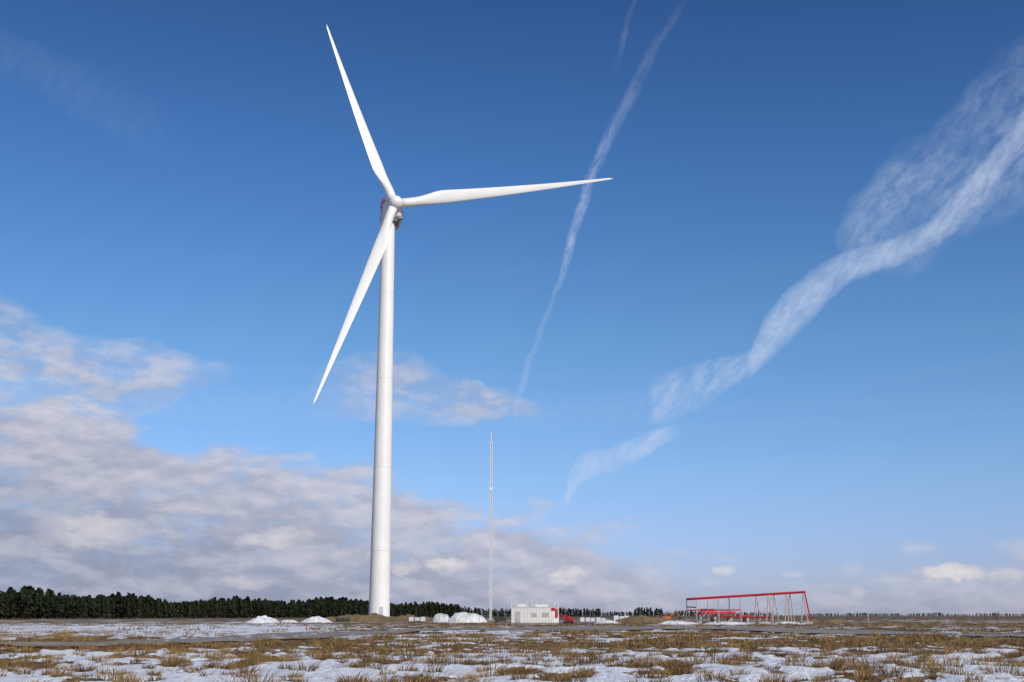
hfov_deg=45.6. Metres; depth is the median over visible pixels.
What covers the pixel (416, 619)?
pallet stack
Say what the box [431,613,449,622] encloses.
tarpaulin covered stack
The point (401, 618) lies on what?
earth mound
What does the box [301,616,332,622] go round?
snow pile
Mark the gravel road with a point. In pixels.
(282, 635)
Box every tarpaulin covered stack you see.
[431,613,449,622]
[447,612,486,622]
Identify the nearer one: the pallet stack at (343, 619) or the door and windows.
the door and windows
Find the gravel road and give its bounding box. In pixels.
[0,626,1023,645]
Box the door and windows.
[512,611,557,623]
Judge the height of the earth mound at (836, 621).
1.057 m
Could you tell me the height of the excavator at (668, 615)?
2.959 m
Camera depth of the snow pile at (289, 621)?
310.58 m
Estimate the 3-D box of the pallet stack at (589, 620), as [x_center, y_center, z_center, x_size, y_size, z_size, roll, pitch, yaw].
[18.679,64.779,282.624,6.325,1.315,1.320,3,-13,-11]
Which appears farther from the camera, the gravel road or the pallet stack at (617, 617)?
the pallet stack at (617, 617)
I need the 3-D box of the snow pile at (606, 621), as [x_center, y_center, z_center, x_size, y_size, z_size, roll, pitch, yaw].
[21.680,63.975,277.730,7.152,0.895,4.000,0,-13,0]
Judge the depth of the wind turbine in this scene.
412.16 m
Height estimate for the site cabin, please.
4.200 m
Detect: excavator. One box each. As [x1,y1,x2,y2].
[559,613,574,623]
[660,611,681,619]
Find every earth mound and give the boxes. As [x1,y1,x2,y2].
[325,613,389,621]
[380,614,432,621]
[615,615,674,622]
[808,619,859,623]
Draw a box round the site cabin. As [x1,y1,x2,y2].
[510,602,558,623]
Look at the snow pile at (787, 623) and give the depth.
247.74 m
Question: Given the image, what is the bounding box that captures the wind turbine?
[313,24,612,616]
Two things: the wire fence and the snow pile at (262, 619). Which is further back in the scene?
the wire fence
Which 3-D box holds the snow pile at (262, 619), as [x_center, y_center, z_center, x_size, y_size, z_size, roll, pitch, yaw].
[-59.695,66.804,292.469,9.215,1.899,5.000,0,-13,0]
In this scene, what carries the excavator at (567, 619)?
on the ground at (603, 673)
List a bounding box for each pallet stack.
[336,618,349,622]
[408,617,424,620]
[495,617,505,622]
[579,617,605,622]
[613,616,628,620]
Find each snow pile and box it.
[245,615,278,622]
[280,620,298,622]
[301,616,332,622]
[596,620,621,623]
[656,621,696,624]
[704,622,750,624]
[772,622,802,624]
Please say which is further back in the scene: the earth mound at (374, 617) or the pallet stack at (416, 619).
the earth mound at (374, 617)
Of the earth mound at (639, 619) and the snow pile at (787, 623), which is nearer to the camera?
the snow pile at (787, 623)
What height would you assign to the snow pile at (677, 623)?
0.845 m
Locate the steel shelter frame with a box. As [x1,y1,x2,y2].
[686,591,812,623]
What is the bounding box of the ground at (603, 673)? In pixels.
[0,616,1023,681]
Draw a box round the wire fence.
[812,617,1019,621]
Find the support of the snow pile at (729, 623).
on the ground at (603, 673)
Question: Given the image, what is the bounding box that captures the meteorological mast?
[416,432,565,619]
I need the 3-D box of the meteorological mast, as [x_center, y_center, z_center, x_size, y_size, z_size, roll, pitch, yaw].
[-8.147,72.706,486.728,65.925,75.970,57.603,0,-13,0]
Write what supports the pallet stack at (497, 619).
on the ground at (603, 673)
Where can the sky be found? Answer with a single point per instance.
(781, 348)
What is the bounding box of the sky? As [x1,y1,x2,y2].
[0,0,1023,615]
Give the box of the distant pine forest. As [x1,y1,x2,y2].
[0,585,1023,618]
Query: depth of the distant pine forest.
929.67 m
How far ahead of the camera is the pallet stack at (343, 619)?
292.26 m
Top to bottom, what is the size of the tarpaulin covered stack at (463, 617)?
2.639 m
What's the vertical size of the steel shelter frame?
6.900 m

